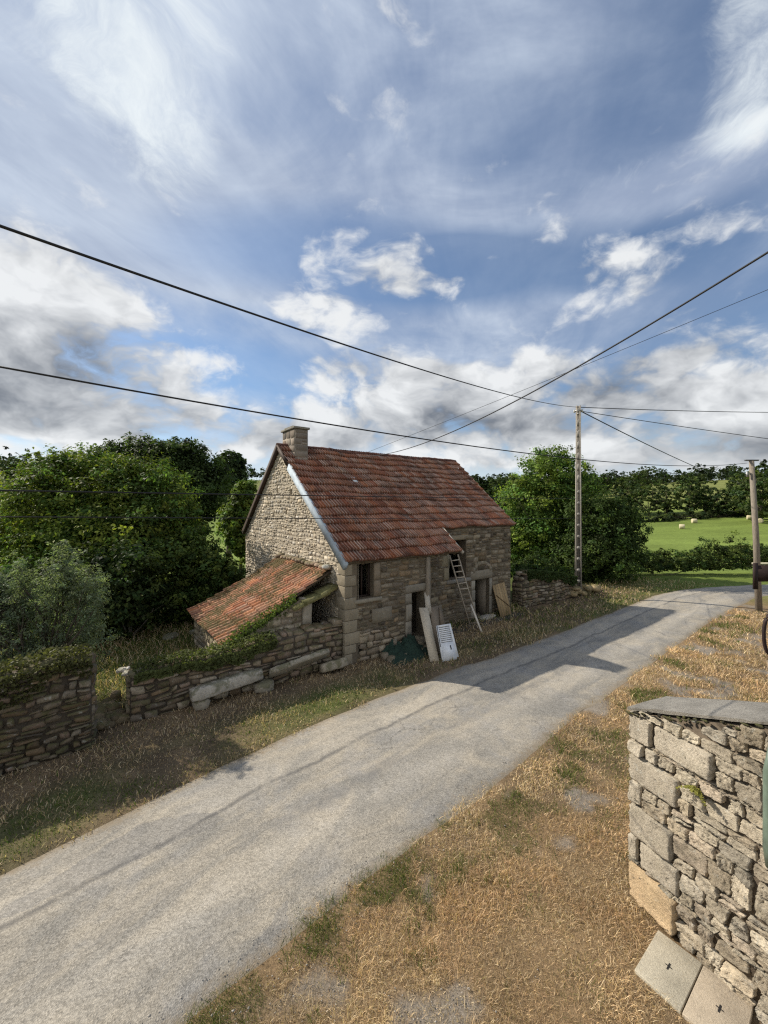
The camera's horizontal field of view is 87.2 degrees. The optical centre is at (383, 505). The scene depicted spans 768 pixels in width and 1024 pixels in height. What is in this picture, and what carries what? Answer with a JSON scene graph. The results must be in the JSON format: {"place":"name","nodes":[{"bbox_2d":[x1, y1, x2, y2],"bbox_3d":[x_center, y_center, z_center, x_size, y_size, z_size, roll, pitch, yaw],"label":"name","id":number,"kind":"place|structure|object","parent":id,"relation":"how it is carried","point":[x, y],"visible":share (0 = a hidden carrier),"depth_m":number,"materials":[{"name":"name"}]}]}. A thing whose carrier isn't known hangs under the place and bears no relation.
{"place":"outdoors","nodes":[
{"label":"outdoors","id":0,"kind":"place"},
{"bbox_2d":[0,585,767,1023],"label":"road","id":1,"kind":"structure","parent":0,"point":[168,903],"depth_m":6.11,"materials":[{"name":"grey asphalt"}]},
{"bbox_2d":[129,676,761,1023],"bbox_3d":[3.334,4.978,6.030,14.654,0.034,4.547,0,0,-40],"label":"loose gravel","id":2,"kind":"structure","parent":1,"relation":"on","point":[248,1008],"depth_m":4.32,"materials":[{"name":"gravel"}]},
{"bbox_2d":[0,467,767,1023],"bbox_3d":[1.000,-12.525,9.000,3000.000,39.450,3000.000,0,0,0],"label":"ground","id":3,"kind":"structure","parent":0,"point":[672,535],"depth_m":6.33,"materials":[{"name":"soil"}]},
{"bbox_2d":[0,456,24,479],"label":"distant tree","id":4,"kind":"object","parent":3,"relation":"on","point":[4,468],"visible":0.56,"depth_m":171.48,"materials":[{"name":"green plant"}]},
{"bbox_2d":[2,458,58,488],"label":"distant tree","id":5,"kind":"object","parent":3,"relation":"on","point":[7,472],"visible":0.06,"depth_m":140.50,"materials":[{"name":"green plant"}]},
{"bbox_2d":[0,652,97,775],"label":"garden wall","id":6,"kind":"structure","parent":3,"relation":"on","point":[54,718],"depth_m":7.89,"materials":[{"name":"stone"}]},
{"bbox_2d":[0,643,92,710],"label":"ivy","id":7,"kind":"object","parent":6,"relation":"attached to","point":[21,663],"visible":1,"depth_m":7.87,"materials":[{"name":"green plant"}]},
{"bbox_2d":[0,539,125,671],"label":"silver willow","id":8,"kind":"object","parent":3,"relation":"on","point":[84,597],"visible":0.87,"depth_m":9.79,"materials":[{"name":"green plant"}]},
{"bbox_2d":[1,537,176,641],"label":"elder bush","id":9,"kind":"object","parent":3,"relation":"on","point":[129,582],"visible":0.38,"depth_m":14.65,"materials":[{"name":"green plant"}]},
{"bbox_2d":[0,440,214,583],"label":"walnut tree","id":10,"kind":"object","parent":3,"relation":"on","point":[63,471],"visible":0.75,"depth_m":17.46,"materials":[{"name":"green plant"}]},
{"bbox_2d":[94,690,129,730],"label":"earth bank","id":11,"kind":"structure","parent":3,"relation":"on","point":[109,714],"depth_m":9.29,"materials":[{"name":"soil"}]},
{"bbox_2d":[116,666,129,672],"bbox_3d":[-7.046,4.437,10.891,0.290,0.123,0.222,0,0,-10],"label":"flat stone","id":12,"kind":"object","parent":3,"relation":"on","point":[121,670],"visible":0.91,"depth_m":10.85,"materials":[{"name":"white stone"}]},
{"bbox_2d":[121,670,128,676],"bbox_3d":[-6.746,4.440,10.718,0.358,0.121,0.230,0,0,-17],"label":"flat stone","id":13,"kind":"object","parent":3,"relation":"on","point":[125,672],"visible":0.35,"depth_m":10.62,"materials":[{"name":"white stone"}]},
{"bbox_2d":[122,593,153,637],"bbox_3d":[-9.386,4.128,15.141,1.468,1.803,0.342,0,0,0],"label":"dead branch","id":14,"kind":"object","parent":3,"relation":"on","point":[130,628],"visible":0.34,"depth_m":15.17,"materials":[{"name":"brown wood"}]},
{"bbox_2d":[72,430,239,538],"bbox_3d":[-18.665,-0.407,33.063,13.477,11.040,9.103,0,0,0],"label":"oak tree","id":15,"kind":"object","parent":3,"relation":"on","point":[185,456],"visible":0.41,"depth_m":31.78,"materials":[{"name":"green plant"}]},
{"bbox_2d":[162,632,179,639],"bbox_3d":[-8.062,4.957,15.207,0.502,0.242,0.704,0,0,0],"label":"garden stone","id":16,"kind":"object","parent":3,"relation":"on","point":[173,634],"visible":0.71,"depth_m":15.10,"materials":[{"name":"grey stone"}]},
{"bbox_2d":[102,526,248,627],"bbox_3d":[-8.997,3.015,17.603,6.380,4.204,4.716,0,0,0],"label":"hazel bush","id":17,"kind":"object","parent":3,"relation":"on","point":[194,572],"visible":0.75,"depth_m":16.92,"materials":[{"name":"green plant"}]},
{"bbox_2d":[192,698,210,710],"bbox_3d":[-4.535,4.892,9.994,0.402,0.290,0.476,0,0,-30],"label":"prop stone","id":18,"kind":"object","parent":3,"relation":"on","point":[201,705],"visible":0.6,"depth_m":9.81,"materials":[{"name":"grey stone"}]},
{"bbox_2d":[189,668,262,701],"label":"stone beam","id":19,"kind":"structure","parent":18,"relation":"on","point":[209,689],"depth_m":10.20,"materials":[{"name":"grey stone"}]},
{"bbox_2d":[213,449,249,556],"bbox_3d":[-15.141,-0.264,39.967,4.216,10.766,3.259,0,0,0],"label":"alder tree","id":20,"kind":"object","parent":3,"relation":"on","point":[237,461],"visible":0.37,"depth_m":39.55,"materials":[{"name":"green plant"}]},
{"bbox_2d":[125,616,342,721],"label":"garden wall","id":21,"kind":"structure","parent":3,"relation":"on","point":[151,698],"depth_m":10.71,"materials":[{"name":"stone"}]},
{"bbox_2d":[131,630,278,684],"bbox_3d":[-4.535,3.914,10.492,3.474,0.700,0.793,0,0,-37],"label":"ivy","id":22,"kind":"object","parent":21,"relation":"on","point":[186,663],"visible":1,"depth_m":10.26,"materials":[{"name":"green plant"}]},
{"bbox_2d":[268,649,329,677],"bbox_3d":[-2.425,4.523,11.598,1.827,0.520,0.419,0,0,-37],"label":"stone slab","id":23,"kind":"object","parent":21,"relation":"on","point":[278,670],"depth_m":11.44,"materials":[{"name":"grey stone"}]},
{"bbox_2d":[214,479,258,577],"bbox_3d":[-9.287,1.672,25.979,3.149,6.865,2.669,0,0,0],"label":"willow bush","id":24,"kind":"object","parent":3,"relation":"on","point":[231,522],"visible":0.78,"depth_m":25.42,"materials":[{"name":"green plant"}]},
{"bbox_2d":[187,553,337,649],"bbox_3d":[-4.279,3.511,13.736,3.649,3.178,4.804,0,0,-37],"label":"lean to shed","id":25,"kind":"object","parent":3,"relation":"on","point":[221,615],"visible":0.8,"depth_m":13.15,"materials":[{"name":"orange tile"}]},
{"bbox_2d":[212,593,297,649],"bbox_3d":[-3.706,3.451,11.637,2.452,1.637,0.579,0,0,-37],"label":"ivy","id":26,"kind":"object","parent":25,"relation":"attached to","point":[278,610],"visible":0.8,"depth_m":11.66,"materials":[{"name":"green plant"}]},
{"bbox_2d":[253,678,273,693],"bbox_3d":[-3.268,4.893,10.951,0.580,0.291,0.466,0,0,-31],"label":"prop stone","id":27,"kind":"object","parent":3,"relation":"on","point":[264,685],"visible":0.95,"depth_m":10.79,"materials":[{"name":"grey stone"}]},
{"bbox_2d":[318,657,347,672],"bbox_3d":[-1.511,4.773,12.070,0.854,0.385,0.409,0,0,-33],"label":"fallen block","id":28,"kind":"object","parent":3,"relation":"on","point":[332,665],"depth_m":11.92,"materials":[{"name":"stone"}]},
{"bbox_2d":[0,574,728,872],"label":"verge grass","id":29,"kind":"structure","parent":3,"relation":"on","point":[160,630],"depth_m":11.13,"materials":[{"name":"brown plant"}]},
{"bbox_2d":[242,426,524,664],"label":"stone cottage","id":30,"kind":"structure","parent":3,"relation":"on","point":[394,570],"depth_m":16.18,"materials":[{"name":"beige stone"}]},
{"bbox_2d":[359,563,369,597],"bbox_3d":[-0.745,2.435,13.215,0.650,1.130,0.050,0,0,-37],"label":"window frame","id":31,"kind":"structure","parent":30,"relation":"in","point":[368,594],"depth_m":13.26,"materials":[{"name":"brown wood"}]},
{"bbox_2d":[475,578,485,613],"bbox_3d":[4.389,4.140,18.703,0.070,1.680,0.790,0,0,-37],"label":"door","id":32,"kind":"structure","parent":30,"relation":"in","point":[480,585],"depth_m":18.57,"materials":[{"name":"grey wood"}]},
{"bbox_2d":[361,251,767,456],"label":"cable","id":33,"kind":"object","parent":30,"relation":"attached to","point":[727,277],"visible":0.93,"depth_m":5.88,"materials":[{"name":"black rubber"}]},
{"bbox_2d":[366,290,766,452],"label":"cable","id":34,"kind":"object","parent":30,"relation":"attached to","point":[586,364],"visible":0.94,"depth_m":12.95,"materials":[{"name":"black rubber"}]},
{"bbox_2d":[0,446,767,484],"bbox_3d":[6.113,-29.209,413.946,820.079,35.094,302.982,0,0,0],"label":"distant wood","id":35,"kind":"object","parent":3,"relation":"on","point":[252,472],"visible":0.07,"depth_m":344.32,"materials":[{"name":"green plant"}]},
{"bbox_2d":[380,634,427,665],"bbox_3d":[0.861,4.743,13.382,1.800,0.614,0.930,0,0,-37],"label":"green netting","id":36,"kind":"object","parent":3,"relation":"on","point":[410,646],"visible":0.87,"depth_m":13.31,"materials":[{"name":"green fabric"}]},
{"bbox_2d":[381,635,426,662],"bbox_3d":[0.766,4.784,13.662,2.101,0.551,0.771,0,0,-35],"label":"rubble heap","id":37,"kind":"object","parent":3,"relation":"on","point":[420,641],"visible":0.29,"depth_m":13.50,"materials":[{"name":"stone"}]},
{"bbox_2d":[424,592,431,614],"bbox_3d":[1.542,3.430,14.447,0.216,0.884,0.459,0,0,-12],"label":"plank","id":38,"kind":"object","parent":3,"relation":"on","point":[427,602],"visible":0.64,"depth_m":14.40,"materials":[{"name":"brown wood"}]},
{"bbox_2d":[419,608,438,661],"bbox_3d":[1.506,4.296,13.552,0.346,1.473,1.328,0,0,-12],"label":"plank","id":39,"kind":"object","parent":3,"relation":"on","point":[428,634],"visible":0.93,"depth_m":13.49,"materials":[{"name":"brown wood"}]},
{"bbox_2d":[430,606,444,654],"bbox_3d":[1.899,4.320,13.985,0.577,1.399,1.479,0,0,0],"label":"plank","id":40,"kind":"object","parent":3,"relation":"on","point":[436,617],"visible":0.54,"depth_m":14.21,"materials":[{"name":"brown wood"}]},
{"bbox_2d":[436,623,458,661],"bbox_3d":[2.050,4.486,13.258,0.623,1.028,0.589,0,0,-21],"label":"shutter","id":41,"kind":"object","parent":3,"relation":"on","point":[447,644],"visible":0.98,"depth_m":13.23,"materials":[{"name":"white paint"}]},
{"bbox_2d":[278,704,628,1023],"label":"green tufts","id":42,"kind":"object","parent":3,"relation":"on","point":[443,882],"visible":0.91,"depth_m":4.86,"materials":[{"name":"green plant"}]},
{"bbox_2d":[449,554,477,625],"bbox_3d":[3.307,3.511,16.667,1.313,2.994,0.208,0,0,-4],"label":"ladder","id":43,"kind":"object","parent":3,"relation":"on","point":[462,571],"visible":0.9,"depth_m":16.61,"materials":[{"name":"grey wood"}]},
{"bbox_2d":[470,605,481,631],"bbox_3d":[3.703,4.537,16.195,0.081,0.966,0.753,0,0,-25],"label":"batten","id":44,"kind":"object","parent":3,"relation":"on","point":[475,616],"visible":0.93,"depth_m":16.18,"materials":[{"name":"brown wood"}]},
{"bbox_2d":[472,474,488,490],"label":"distant tree","id":45,"kind":"object","parent":3,"relation":"on","point":[479,478],"visible":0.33,"depth_m":188.32,"materials":[{"name":"green plant"}]},
{"bbox_2d":[483,479,499,495],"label":"distant tree","id":46,"kind":"object","parent":3,"relation":"on","point":[490,489],"visible":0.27,"depth_m":188.36,"materials":[{"name":"green plant"}]},
{"bbox_2d":[480,476,508,497],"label":"distant tree","id":47,"kind":"object","parent":3,"relation":"on","point":[494,482],"visible":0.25,"depth_m":187.67,"materials":[{"name":"green plant"}]},
{"bbox_2d":[489,484,510,511],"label":"distant tree","id":48,"kind":"object","parent":3,"relation":"on","point":[493,487],"visible":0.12,"depth_m":80.48,"materials":[{"name":"green plant"}]},
{"bbox_2d":[492,582,511,616],"bbox_3d":[5.407,4.295,18.385,0.928,1.430,0.538,0,0,-37],"label":"leaning door","id":49,"kind":"structure","parent":3,"relation":"on","point":[501,596],"depth_m":18.38,"materials":[{"name":"beige wood"}]},
{"bbox_2d":[490,473,516,492],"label":"distant tree","id":50,"kind":"object","parent":3,"relation":"on","point":[505,477],"visible":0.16,"depth_m":191.03,"materials":[{"name":"green plant"}]},
{"bbox_2d":[510,547,574,577],"bbox_3d":[8.586,3.763,22.705,5.359,2.700,3.198,0,0,-44],"label":"bramble bush","id":51,"kind":"object","parent":3,"relation":"on","point":[533,565],"visible":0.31,"depth_m":22.73,"materials":[{"name":"green plant"}]},
{"bbox_2d":[511,569,574,607],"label":"roadside wall","id":52,"kind":"structure","parent":3,"relation":"on","point":[533,592],"depth_m":20.13,"materials":[{"name":"stone"}]},
{"bbox_2d":[517,568,577,585],"bbox_3d":[8.595,3.767,21.068,4.219,1.263,0.801,0,0,-33],"label":"ivy","id":53,"kind":"object","parent":52,"relation":"attached to","point":[541,575],"visible":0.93,"depth_m":20.61,"materials":[{"name":"green plant"}]},
{"bbox_2d":[493,444,611,573],"bbox_3d":[12.140,0.268,30.098,9.549,9.685,6.515,0,0,0],"label":"ash tree","id":54,"kind":"object","parent":3,"relation":"on","point":[558,482],"visible":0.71,"depth_m":28.77,"materials":[{"name":"green plant"}]},
{"bbox_2d":[573,405,582,595],"bbox_3d":[10.812,-0.125,22.436,0.490,10.850,0.360,0,0,21],"label":"concrete pole","id":55,"kind":"object","parent":3,"relation":"on","point":[578,542],"visible":0.92,"depth_m":22.38,"materials":[{"name":"concrete"}]},
{"bbox_2d":[0,516,553,518],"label":"cable","id":56,"kind":"object","parent":55,"relation":"attached to","point":[244,518],"visible":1,"depth_m":5.91,"materials":[{"name":"black rubber"}]},
{"bbox_2d":[0,490,564,498],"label":"cable","id":57,"kind":"object","parent":55,"relation":"attached to","point":[221,494],"visible":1,"depth_m":5.82,"materials":[{"name":"black rubber"}]},
{"bbox_2d":[0,224,571,406],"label":"cable","id":58,"kind":"object","parent":55,"relation":"attached to","point":[96,259],"visible":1,"depth_m":4.47,"materials":[{"name":"black rubber"}]},
{"bbox_2d":[582,412,737,482],"bbox_3d":[31.706,-4.360,41.218,56.192,1.972,0.060,0,0,-42],"label":"cable","id":59,"kind":"object","parent":55,"relation":"attached to","point":[649,445],"visible":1,"depth_m":30.53,"materials":[{"name":"black rubber"}]},
{"bbox_2d":[581,407,767,412],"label":"cable","id":60,"kind":"object","parent":55,"relation":"attached to","point":[666,410],"visible":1,"depth_m":25.09,"materials":[{"name":"black rubber"}]},
{"bbox_2d":[583,411,767,438],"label":"cable","id":61,"kind":"object","parent":55,"relation":"attached to","point":[673,425],"visible":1,"depth_m":23.84,"materials":[{"name":"black rubber"}]},
{"bbox_2d":[570,584,600,596],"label":"rubble bank","id":62,"kind":"structure","parent":3,"relation":"on","point":[576,589],"depth_m":22.26,"materials":[{"name":"stone"}]},
{"bbox_2d":[534,480,654,583],"bbox_3d":[14.015,1.644,26.991,6.640,6.966,6.239,0,0,-38],"label":"elm tree","id":63,"kind":"object","parent":3,"relation":"on","point":[616,544],"visible":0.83,"depth_m":25.99,"materials":[{"name":"green plant"}]},
{"bbox_2d":[582,474,609,493],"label":"distant tree","id":64,"kind":"object","parent":3,"relation":"on","point":[597,480],"visible":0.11,"depth_m":196.66,"materials":[{"name":"green plant"}]},
{"bbox_2d":[595,474,609,493],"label":"distant tree","id":65,"kind":"object","parent":3,"relation":"on","point":[603,476],"visible":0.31,"depth_m":200.96,"materials":[{"name":"green plant"}]},
{"bbox_2d":[596,473,618,488],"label":"distant tree","id":66,"kind":"object","parent":3,"relation":"on","point":[609,477],"visible":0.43,"depth_m":229.26,"materials":[{"name":"green plant"}]},
{"bbox_2d":[608,477,628,493],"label":"distant tree","id":67,"kind":"object","parent":3,"relation":"on","point":[616,484],"visible":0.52,"depth_m":200.46,"materials":[{"name":"green plant"}]},
{"bbox_2d":[611,482,641,509],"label":"distant tree","id":68,"kind":"object","parent":3,"relation":"on","point":[622,491],"visible":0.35,"depth_m":127.30,"materials":[{"name":"green plant"}]},
{"bbox_2d":[618,474,645,493],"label":"distant tree","id":69,"kind":"object","parent":3,"relation":"on","point":[635,481],"visible":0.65,"depth_m":194.82,"materials":[{"name":"green plant"}]},
{"bbox_2d":[624,466,670,490],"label":"distant tree","id":70,"kind":"object","parent":3,"relation":"on","point":[642,475],"visible":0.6,"depth_m":211.50,"materials":[{"name":"green plant"}]},
{"bbox_2d":[621,479,678,515],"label":"distant tree","id":71,"kind":"object","parent":3,"relation":"on","point":[645,493],"visible":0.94,"depth_m":121.33,"materials":[{"name":"green plant"}]},
{"bbox_2d":[657,470,668,483],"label":"distant tree","id":72,"kind":"object","parent":3,"relation":"on","point":[663,476],"visible":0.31,"depth_m":347.34,"materials":[{"name":"green plant"}]},
{"bbox_2d":[649,488,681,512],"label":"distant tree","id":73,"kind":"object","parent":3,"relation":"on","point":[667,509],"visible":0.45,"depth_m":124.78,"materials":[{"name":"green plant"}]},
{"bbox_2d":[635,930,701,1013],"bbox_3d":[3.050,4.992,4.326,0.702,0.095,0.425,0,0,-37],"label":"paving slab","id":74,"kind":"object","parent":3,"relation":"on","point":[677,968],"depth_m":4.29,"materials":[{"name":"concrete"}]},
{"bbox_2d":[670,473,677,482],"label":"distant tree","id":75,"kind":"object","parent":3,"relation":"on","point":[673,478],"visible":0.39,"depth_m":376.97,"materials":[{"name":"green plant"}]},
{"bbox_2d":[679,524,684,528],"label":"hay bale","id":76,"kind":"object","parent":3,"relation":"on","point":[681,526],"visible":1,"depth_m":95.64,"materials":[{"name":"plant"}]},
{"bbox_2d":[671,472,706,514],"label":"distant tree","id":77,"kind":"object","parent":3,"relation":"on","point":[689,488],"visible":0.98,"depth_m":116.41,"materials":[{"name":"green plant"}]},
{"bbox_2d":[626,696,767,1023],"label":"boundary wall","id":78,"kind":"structure","parent":3,"relation":"on","point":[698,876],"depth_m":4.37,"materials":[{"name":"stone"}]},
{"bbox_2d":[676,784,706,805],"bbox_3d":[3.368,3.118,4.391,0.139,0.110,0.315,0,0,-22],"label":"fern","id":79,"kind":"object","parent":78,"relation":"attached to","point":[695,790],"visible":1,"depth_m":4.37,"materials":[{"name":"green plant"}]},
{"bbox_2d":[626,530,767,574],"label":"field hedge","id":80,"kind":"object","parent":3,"relation":"on","point":[693,558],"visible":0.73,"depth_m":30.83,"materials":[{"name":"green plant"}]},
{"bbox_2d":[634,508,766,522],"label":"field hedge","id":81,"kind":"object","parent":3,"relation":"on","point":[702,514],"visible":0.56,"depth_m":109.96,"materials":[{"name":"green plant"}]},
{"bbox_2d":[694,480,723,511],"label":"distant tree","id":82,"kind":"object","parent":3,"relation":"on","point":[708,488],"visible":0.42,"depth_m":121.00,"materials":[{"name":"green plant"}]},
{"bbox_2d":[705,469,715,480],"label":"distant tree","id":83,"kind":"object","parent":3,"relation":"on","point":[710,476],"visible":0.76,"depth_m":333.01,"materials":[{"name":"green plant"}]},
{"bbox_2d":[682,966,753,1023],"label":"paving slab","id":84,"kind":"object","parent":3,"relation":"on","point":[714,998],"depth_m":4.00,"materials":[{"name":"concrete"}]},
{"bbox_2d":[701,489,737,514],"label":"distant tree","id":85,"kind":"object","parent":3,"relation":"on","point":[719,505],"visible":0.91,"depth_m":110.83,"materials":[{"name":"green plant"}]},
{"bbox_2d":[714,469,725,479],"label":"distant tree","id":86,"kind":"object","parent":3,"relation":"on","point":[718,474],"visible":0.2,"depth_m":373.14,"materials":[{"name":"green plant"}]},
{"bbox_2d":[724,464,744,478],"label":"distant tree","id":87,"kind":"object","parent":3,"relation":"on","point":[734,468],"visible":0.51,"depth_m":339.26,"materials":[{"name":"green plant"}]},
{"bbox_2d":[720,472,750,513],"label":"distant tree","id":88,"kind":"object","parent":3,"relation":"on","point":[729,485],"visible":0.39,"depth_m":111.16,"materials":[{"name":"green plant"}]},
{"bbox_2d":[728,463,767,520],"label":"distant tree","id":89,"kind":"object","parent":3,"relation":"on","point":[762,502],"visible":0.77,"depth_m":99.22,"materials":[{"name":"green plant"}]},
{"bbox_2d":[744,460,762,611],"bbox_3d":[17.428,1.573,19.022,0.822,7.465,0.280,0,0,0],"label":"wooden pole","id":90,"kind":"object","parent":3,"relation":"on","point":[756,557],"visible":0.8,"depth_m":18.93,"materials":[{"name":"brown wood"}]},
{"bbox_2d":[0,366,744,465],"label":"cable","id":91,"kind":"object","parent":90,"relation":"attached to","point":[14,369],"visible":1,"depth_m":5.66,"materials":[{"name":"black rubber"}]},
{"bbox_2d":[753,563,767,654],"bbox_3d":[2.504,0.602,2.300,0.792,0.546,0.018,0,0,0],"label":"cart","id":92,"kind":"object","parent":3,"relation":"on","point":[760,573],"visible":1,"depth_m":2.30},
{"bbox_2d":[0,0,767,479],"label":"sky","id":93,"kind":"structure","parent":0,"point":[496,195],"materials":[{"name":"blue"}]},
{"bbox_2d":[762,749,767,867],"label":"green downpipe","id":94,"kind":"object","parent":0,"point":[765,814],"visible":1,"depth_m":3.00,"materials":[{"name":"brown metal"}]}
]}

